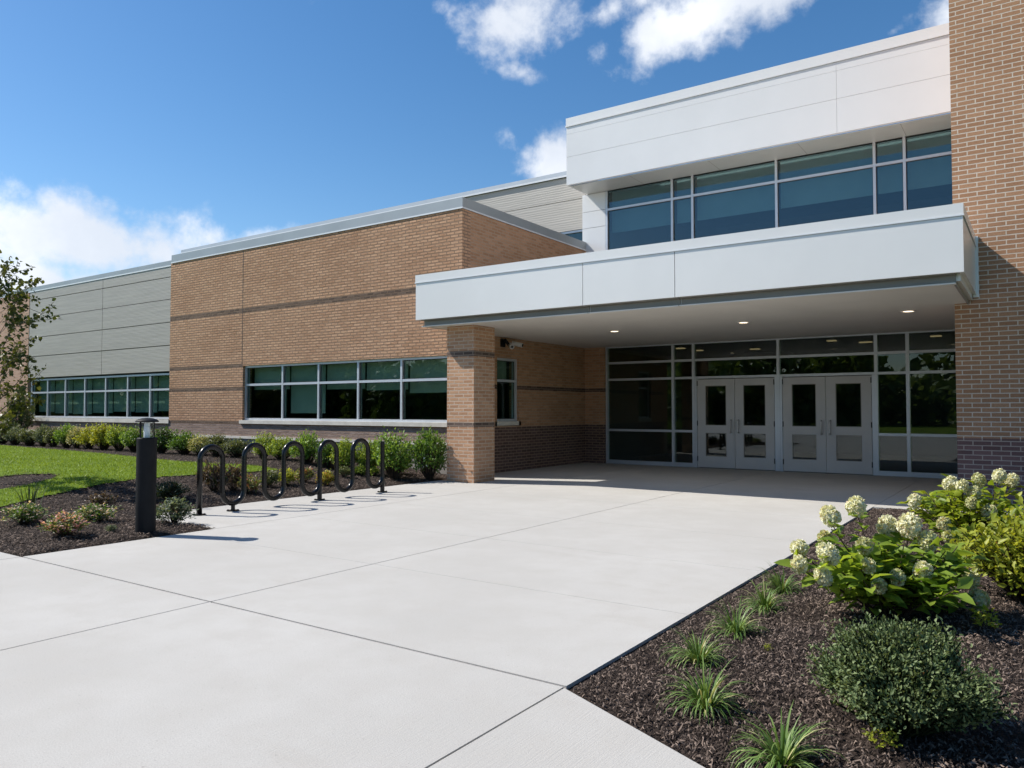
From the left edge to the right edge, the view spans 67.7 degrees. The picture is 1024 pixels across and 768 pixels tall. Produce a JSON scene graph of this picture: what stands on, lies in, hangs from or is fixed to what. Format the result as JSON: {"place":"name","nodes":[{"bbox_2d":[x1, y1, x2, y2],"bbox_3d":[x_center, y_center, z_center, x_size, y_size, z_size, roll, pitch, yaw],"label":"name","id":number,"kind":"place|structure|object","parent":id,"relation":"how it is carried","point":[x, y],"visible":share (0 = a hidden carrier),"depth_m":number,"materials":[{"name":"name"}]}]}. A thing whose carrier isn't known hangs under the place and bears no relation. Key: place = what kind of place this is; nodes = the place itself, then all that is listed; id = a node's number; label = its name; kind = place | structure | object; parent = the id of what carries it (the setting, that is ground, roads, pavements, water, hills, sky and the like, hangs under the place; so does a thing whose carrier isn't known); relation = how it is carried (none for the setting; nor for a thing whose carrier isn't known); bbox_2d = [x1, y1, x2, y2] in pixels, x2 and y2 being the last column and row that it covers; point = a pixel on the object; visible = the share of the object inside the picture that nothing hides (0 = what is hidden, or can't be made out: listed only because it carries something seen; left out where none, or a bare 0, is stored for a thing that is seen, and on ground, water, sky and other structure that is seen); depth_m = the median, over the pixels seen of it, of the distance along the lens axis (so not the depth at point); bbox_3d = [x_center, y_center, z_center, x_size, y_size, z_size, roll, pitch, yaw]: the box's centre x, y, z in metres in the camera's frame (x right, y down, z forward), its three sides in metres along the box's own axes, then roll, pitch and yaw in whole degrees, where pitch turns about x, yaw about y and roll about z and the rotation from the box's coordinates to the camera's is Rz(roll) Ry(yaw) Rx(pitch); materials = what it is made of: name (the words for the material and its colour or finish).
{"place":"outdoors","nodes":[
{"label":"outdoors","id":0,"kind":"place"},
{"bbox_2d":[0,444,278,506],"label":"lawn","id":1,"kind":"structure","parent":0,"point":[91,478],"depth_m":13.66,"materials":[{"name":"green plant"}]},
{"bbox_2d":[0,441,446,556],"bbox_3d":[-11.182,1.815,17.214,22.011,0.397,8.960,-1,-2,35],"label":"bark mulch","id":2,"kind":"object","parent":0,"point":[90,534],"visible":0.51,"depth_m":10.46,"materials":[{"name":"brown wood"}]},
{"bbox_2d":[0,430,12,443],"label":"shrub","id":3,"kind":"object","parent":2,"relation":"on","point":[4,441],"visible":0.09,"depth_m":23.96,"materials":[{"name":"green plant"}]},
{"bbox_2d":[2,426,29,444],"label":"shrub","id":4,"kind":"object","parent":2,"relation":"on","point":[14,440],"visible":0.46,"depth_m":23.47,"materials":[{"name":"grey plant"}]},
{"bbox_2d":[0,391,35,428],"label":"bush","id":5,"kind":"object","parent":2,"relation":"on","point":[27,416],"visible":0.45,"depth_m":25.97,"materials":[{"name":"green plant"}]},
{"bbox_2d":[0,501,47,524],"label":"garden plant","id":6,"kind":"object","parent":2,"relation":"on","point":[25,513],"visible":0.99,"depth_m":8.92,"materials":[{"name":"green plant"}]},
{"bbox_2d":[12,428,35,445],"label":"shrub","id":7,"kind":"object","parent":2,"relation":"on","point":[25,437],"visible":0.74,"depth_m":22.86,"materials":[{"name":"green plant"}]},
{"bbox_2d":[0,249,62,440],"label":"young tree","id":8,"kind":"object","parent":2,"relation":"on","point":[19,296],"visible":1,"depth_m":12.29,"materials":[{"name":"green plant"}]},
{"bbox_2d":[16,482,46,505],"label":"grass clump","id":9,"kind":"object","parent":2,"relation":"on","point":[34,500],"visible":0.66,"depth_m":9.90,"materials":[{"name":"green plant"}]},
{"bbox_2d":[31,423,48,446],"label":"shrub","id":10,"kind":"object","parent":2,"relation":"on","point":[39,436],"visible":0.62,"depth_m":22.46,"materials":[{"name":"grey plant"}]},
{"bbox_2d":[40,425,65,446],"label":"shrub","id":11,"kind":"object","parent":2,"relation":"on","point":[48,438],"visible":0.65,"depth_m":22.09,"materials":[{"name":"green plant"}]},
{"bbox_2d":[50,422,73,447],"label":"shrub","id":12,"kind":"object","parent":2,"relation":"on","point":[59,436],"visible":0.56,"depth_m":21.61,"materials":[{"name":"green plant"}]},
{"bbox_2d":[36,508,93,536],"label":"garden plant","id":13,"kind":"object","parent":2,"relation":"on","point":[71,523],"visible":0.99,"depth_m":8.12,"materials":[{"name":"pink plant"}]},
{"bbox_2d":[62,424,83,448],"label":"shrub","id":14,"kind":"object","parent":2,"relation":"on","point":[71,434],"visible":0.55,"depth_m":21.31,"materials":[{"name":"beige plant"}]},
{"bbox_2d":[72,423,95,448],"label":"shrub","id":15,"kind":"object","parent":2,"relation":"on","point":[84,439],"visible":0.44,"depth_m":20.92,"materials":[{"name":"yellow plant"}]},
{"bbox_2d":[71,503,120,521],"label":"garden plant","id":16,"kind":"object","parent":2,"relation":"on","point":[93,510],"visible":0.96,"depth_m":9.15,"materials":[{"name":"green plant"}]},
{"bbox_2d":[82,490,118,507],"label":"garden plant","id":17,"kind":"object","parent":2,"relation":"on","point":[102,498],"visible":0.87,"depth_m":10.40,"materials":[{"name":"brown plant"}]},
{"bbox_2d":[86,422,118,449],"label":"shrub","id":18,"kind":"object","parent":2,"relation":"on","point":[96,437],"visible":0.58,"depth_m":20.47,"materials":[{"name":"yellow plant"}]},
{"bbox_2d":[104,524,116,531],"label":"garden plant","id":19,"kind":"object","parent":2,"relation":"on","point":[111,528],"visible":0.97,"depth_m":8.52,"materials":[{"name":"green plant"}]},
{"bbox_2d":[104,424,131,450],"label":"shrub","id":20,"kind":"object","parent":2,"relation":"on","point":[113,439],"visible":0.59,"depth_m":20.03,"materials":[{"name":"green plant"}]},
{"bbox_2d":[118,423,143,451],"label":"shrub","id":21,"kind":"object","parent":2,"relation":"on","point":[128,441],"visible":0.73,"depth_m":19.63,"materials":[{"name":"green plant"}]},
{"bbox_2d":[135,418,158,534],"bbox_3d":[-4.092,1.047,8.545,0.244,1.339,0.244,-1,-2,35],"label":"bollard light","id":22,"kind":"object","parent":2,"relation":"on","point":[146,481],"visible":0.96,"depth_m":8.46,"materials":[{"name":"black metal"}]},
{"bbox_2d":[150,426,173,452],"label":"shrub","id":23,"kind":"object","parent":2,"relation":"on","point":[162,435],"visible":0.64,"depth_m":18.92,"materials":[{"name":"green plant"}]},
{"bbox_2d":[156,478,190,501],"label":"garden plant","id":24,"kind":"object","parent":2,"relation":"on","point":[162,490],"visible":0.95,"depth_m":11.20,"materials":[{"name":"green plant"}]},
{"bbox_2d":[156,496,198,523],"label":"garden plant","id":25,"kind":"object","parent":2,"relation":"on","point":[174,508],"visible":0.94,"depth_m":9.19,"materials":[{"name":"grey plant"}]},
{"bbox_2d":[165,429,200,454],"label":"shrub","id":26,"kind":"object","parent":2,"relation":"on","point":[180,442],"visible":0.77,"depth_m":18.33,"materials":[{"name":"green plant"}]},
{"bbox_2d":[187,433,207,454],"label":"shrub","id":27,"kind":"object","parent":2,"relation":"on","point":[196,445],"visible":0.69,"depth_m":17.96,"materials":[{"name":"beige plant"}]},
{"bbox_2d":[195,456,233,491],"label":"garden plant","id":28,"kind":"object","parent":2,"relation":"on","point":[211,475],"visible":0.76,"depth_m":12.15,"materials":[{"name":"brown plant"}]},
{"bbox_2d":[201,433,230,456],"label":"shrub","id":29,"kind":"object","parent":2,"relation":"on","point":[217,440],"visible":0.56,"depth_m":17.66,"materials":[{"name":"green plant"}]},
{"bbox_2d":[219,460,247,490],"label":"garden plant","id":30,"kind":"object","parent":2,"relation":"on","point":[235,471],"visible":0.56,"depth_m":12.42,"materials":[{"name":"brown plant"}]},
{"bbox_2d":[219,437,252,457],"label":"shrub","id":31,"kind":"object","parent":2,"relation":"on","point":[235,449],"visible":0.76,"depth_m":17.20,"materials":[{"name":"green plant"}]},
{"bbox_2d":[236,473,261,493],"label":"garden plant","id":32,"kind":"object","parent":2,"relation":"on","point":[254,484],"visible":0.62,"depth_m":12.21,"materials":[{"name":"green plant"}]},
{"bbox_2d":[251,431,275,458],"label":"shrub","id":33,"kind":"object","parent":2,"relation":"on","point":[264,440],"visible":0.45,"depth_m":16.68,"materials":[{"name":"green plant"}]},
{"bbox_2d":[255,469,280,486],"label":"garden plant","id":34,"kind":"object","parent":2,"relation":"on","point":[271,478],"visible":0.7,"depth_m":12.95,"materials":[{"name":"green plant"}]},
{"bbox_2d":[263,435,295,459],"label":"shrub","id":35,"kind":"object","parent":2,"relation":"on","point":[277,449],"visible":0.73,"depth_m":16.28,"materials":[{"name":"green plant"}]},
{"bbox_2d":[277,468,299,484],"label":"garden plant","id":36,"kind":"object","parent":2,"relation":"on","point":[290,475],"visible":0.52,"depth_m":13.35,"materials":[{"name":"yellow plant"}]},
{"bbox_2d":[294,466,315,482],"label":"garden plant","id":37,"kind":"object","parent":2,"relation":"on","point":[309,475],"visible":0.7,"depth_m":13.71,"materials":[{"name":"green plant"}]},
{"bbox_2d":[289,428,322,463],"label":"shrub","id":38,"kind":"object","parent":2,"relation":"on","point":[308,443],"visible":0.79,"depth_m":15.83,"materials":[{"name":"green plant"}]},
{"bbox_2d":[313,468,333,485],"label":"garden plant","id":39,"kind":"object","parent":2,"relation":"on","point":[328,477],"visible":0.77,"depth_m":13.58,"materials":[{"name":"yellow plant"}]},
{"bbox_2d":[314,438,333,467],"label":"shrub","id":40,"kind":"object","parent":2,"relation":"on","point":[326,462],"visible":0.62,"depth_m":15.51,"materials":[{"name":"green plant"}]},
{"bbox_2d":[327,435,359,471],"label":"shrub","id":41,"kind":"object","parent":2,"relation":"on","point":[344,451],"visible":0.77,"depth_m":15.22,"materials":[{"name":"green plant"}]},
{"bbox_2d":[339,466,349,477],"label":"garden plant","id":42,"kind":"object","parent":2,"relation":"on","point":[342,471],"visible":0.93,"depth_m":14.63,"materials":[{"name":"green plant"}]},
{"bbox_2d":[355,463,365,475],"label":"garden plant","id":43,"kind":"object","parent":2,"relation":"on","point":[360,470],"visible":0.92,"depth_m":15.01,"materials":[{"name":"green plant"}]},
{"bbox_2d":[355,439,377,473],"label":"shrub","id":44,"kind":"object","parent":2,"relation":"on","point":[362,456],"visible":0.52,"depth_m":15.20,"materials":[{"name":"green plant"}]},
{"bbox_2d":[370,465,379,475],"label":"garden plant","id":45,"kind":"object","parent":2,"relation":"on","point":[374,471],"visible":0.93,"depth_m":15.03,"materials":[{"name":"green plant"}]},
{"bbox_2d":[371,426,416,479],"bbox_3d":[-2.358,1.338,14.914,1.080,1.067,0.969,2,-2,-40],"label":"shrub","id":46,"kind":"object","parent":2,"relation":"on","point":[395,465],"visible":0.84,"depth_m":14.80,"materials":[{"name":"green plant"}]},
{"bbox_2d":[410,426,448,480],"bbox_3d":[-1.630,1.358,15.089,0.803,1.096,0.930,1,-2,-15],"label":"shrub","id":47,"kind":"object","parent":2,"relation":"on","point":[428,464],"visible":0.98,"depth_m":14.93,"materials":[{"name":"green plant"}]},
{"bbox_2d":[0,0,948,290],"label":"sky","id":48,"kind":"structure","parent":0,"point":[134,133],"materials":[{"name":"blue"}]},
{"bbox_2d":[0,463,1020,767],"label":"pavement","id":49,"kind":"structure","parent":0,"point":[450,625],"depth_m":5.19,"materials":[{"name":"concrete"}]},
{"bbox_2d":[192,438,386,515],"bbox_3d":[-3.174,1.319,11.556,0.170,0.933,3.600,-1,-2,35],"label":"bicycle rack","id":50,"kind":"object","parent":49,"relation":"on","point":[266,494],"visible":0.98,"depth_m":11.26,"materials":[{"name":"black metal"}]},
{"bbox_2d":[0,0,1023,504],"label":"school building","id":51,"kind":"structure","parent":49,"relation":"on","point":[846,302],"depth_m":17.46,"materials":[{"name":"beige brick"}]},
{"bbox_2d":[30,373,168,422],"bbox_3d":[-13.424,0.492,24.656,8.860,1.460,0.380,-1,-2,35],"label":"window","id":52,"kind":"structure","parent":51,"relation":"in","point":[147,389],"depth_m":24.49,"materials":[{"name":"metal"}]},
{"bbox_2d":[239,355,446,426],"bbox_3d":[-4.135,0.217,18.227,7.120,1.520,0.390,-1,-2,35],"label":"window","id":53,"kind":"structure","parent":51,"relation":"in","point":[428,374],"depth_m":18.22,"materials":[{"name":"metal"}]},
{"bbox_2d":[495,358,520,425],"bbox_3d":[-0.214,0.185,17.403,0.330,1.530,1.030,-1,-2,35],"label":"window","id":54,"kind":"structure","parent":51,"relation":"in","point":[501,362],"depth_m":17.64,"materials":[{"name":"metal"}]},
{"bbox_2d":[500,338,522,348],"bbox_3d":[-0.010,-0.886,17.105,0.382,0.249,0.466,-1,-2,35],"label":"security camera","id":55,"kind":"object","parent":51,"relation":"attached to","point":[510,345],"visible":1,"depth_m":17.09,"materials":[{"name":"white plastic"}]},
{"bbox_2d":[562,229,581,234],"bbox_3d":[0.310,-3.867,21.907,4.170,0.590,0.110,-1,-2,35],"label":"window","id":56,"kind":"structure","parent":51,"relation":"in","point":[576,231],"depth_m":20.94,"materials":[{"name":"metal"}]},
{"bbox_2d":[697,379,734,468],"bbox_3d":[4.847,0.939,18.212,0.919,2.113,0.135,-1,-2,35],"label":"door","id":57,"kind":"structure","parent":51,"relation":"in","point":[728,461],"depth_m":18.20,"materials":[{"name":"grey paint"}]},
{"bbox_2d":[735,378,774,469],"bbox_3d":[5.612,0.921,17.685,0.919,2.113,0.135,-1,-2,35],"label":"door","id":58,"kind":"structure","parent":51,"relation":"in","point":[741,462],"depth_m":17.68,"materials":[{"name":"grey paint"}]},
{"bbox_2d":[605,129,951,249],"bbox_3d":[5.921,-4.258,17.847,8.230,1.900,0.270,-1,-2,35],"label":"window","id":59,"kind":"structure","parent":51,"relation":"in","point":[848,174],"depth_m":17.59,"materials":[{"name":"metal"}]},
{"bbox_2d":[782,377,826,472],"bbox_3d":[6.513,0.900,17.062,0.929,2.113,0.135,-1,-2,35],"label":"door","id":60,"kind":"structure","parent":51,"relation":"in","point":[819,464],"depth_m":17.05,"materials":[{"name":"grey paint"}]},
{"bbox_2d":[826,376,872,474],"bbox_3d":[7.286,0.883,16.529,0.929,2.113,0.135,-1,-2,35],"label":"door","id":61,"kind":"structure","parent":51,"relation":"in","point":[865,466],"depth_m":16.53,"materials":[{"name":"grey paint"}]},
{"bbox_2d":[567,508,1023,767],"bbox_3d":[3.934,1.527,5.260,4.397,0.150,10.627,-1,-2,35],"label":"bark mulch","id":62,"kind":"object","parent":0,"point":[803,625],"visible":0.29,"depth_m":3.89,"materials":[{"name":"brown wood"}]},
{"bbox_2d":[658,621,738,674],"bbox_3d":[0.997,1.408,4.148,0.446,0.245,0.416,1,-2,-25],"label":"grass clump","id":63,"kind":"object","parent":62,"relation":"on","point":[698,654],"visible":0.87,"depth_m":4.12,"materials":[{"name":"green plant"}]},
{"bbox_2d":[658,656,757,726],"bbox_3d":[0.892,1.394,3.540,0.461,0.251,0.478,1,-2,-17],"label":"grass clump","id":64,"kind":"object","parent":62,"relation":"on","point":[703,698],"visible":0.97,"depth_m":3.50,"materials":[{"name":"green plant"}]},
{"bbox_2d":[700,594,768,642],"bbox_3d":[1.366,1.439,4.700,0.418,0.230,0.437,1,-2,-30],"label":"grass clump","id":65,"kind":"object","parent":62,"relation":"on","point":[735,627],"visible":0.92,"depth_m":4.68,"materials":[{"name":"green plant"}]},
{"bbox_2d":[738,578,793,615],"bbox_3d":[1.744,1.462,5.268,0.435,0.230,0.454,0,-2,8],"label":"grass clump","id":66,"kind":"object","parent":62,"relation":"on","point":[765,602],"visible":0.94,"depth_m":5.23,"materials":[{"name":"green plant"}]},
{"bbox_2d":[752,563,807,595],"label":"grass clump","id":67,"kind":"object","parent":62,"relation":"on","point":[782,585],"visible":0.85,"depth_m":5.79,"materials":[{"name":"green plant"}]},
{"bbox_2d":[725,700,843,767],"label":"grass clump","id":68,"kind":"object","parent":62,"relation":"on","point":[786,747],"visible":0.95,"depth_m":3.00,"materials":[{"name":"green plant"}]},
{"bbox_2d":[861,719,902,749],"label":"sprig","id":69,"kind":"object","parent":62,"relation":"on","point":[888,741],"visible":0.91,"depth_m":3.02,"materials":[{"name":"green plant"}]},
{"bbox_2d":[774,495,990,619],"bbox_3d":[2.419,1.122,4.960,1.155,0.788,1.215,-1,-2,35],"label":"hydrangea","id":70,"kind":"object","parent":62,"relation":"on","point":[887,574],"visible":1,"depth_m":4.81,"materials":[{"name":"green plant"}]},
{"bbox_2d":[801,608,1018,738],"bbox_3d":[1.630,1.216,3.209,0.696,0.510,0.830,0,-2,4],"label":"boxwood","id":71,"kind":"object","parent":62,"relation":"on","point":[906,680],"visible":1,"depth_m":3.06,"materials":[{"name":"green plant"}]},
{"bbox_2d":[896,468,1023,543],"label":"hydrangea","id":72,"kind":"object","parent":62,"relation":"on","point":[971,504],"visible":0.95,"depth_m":7.27,"materials":[{"name":"green plant"}]},
{"bbox_2d":[936,492,1023,603],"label":"shrub","id":73,"kind":"object","parent":62,"relation":"on","point":[1003,551],"visible":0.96,"depth_m":5.28,"materials":[{"name":"green plant"}]},
{"bbox_2d":[971,606,1001,630],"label":"sprig","id":74,"kind":"object","parent":62,"relation":"on","point":[994,625],"visible":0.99,"depth_m":4.63,"materials":[{"name":"green plant"}]}
]}

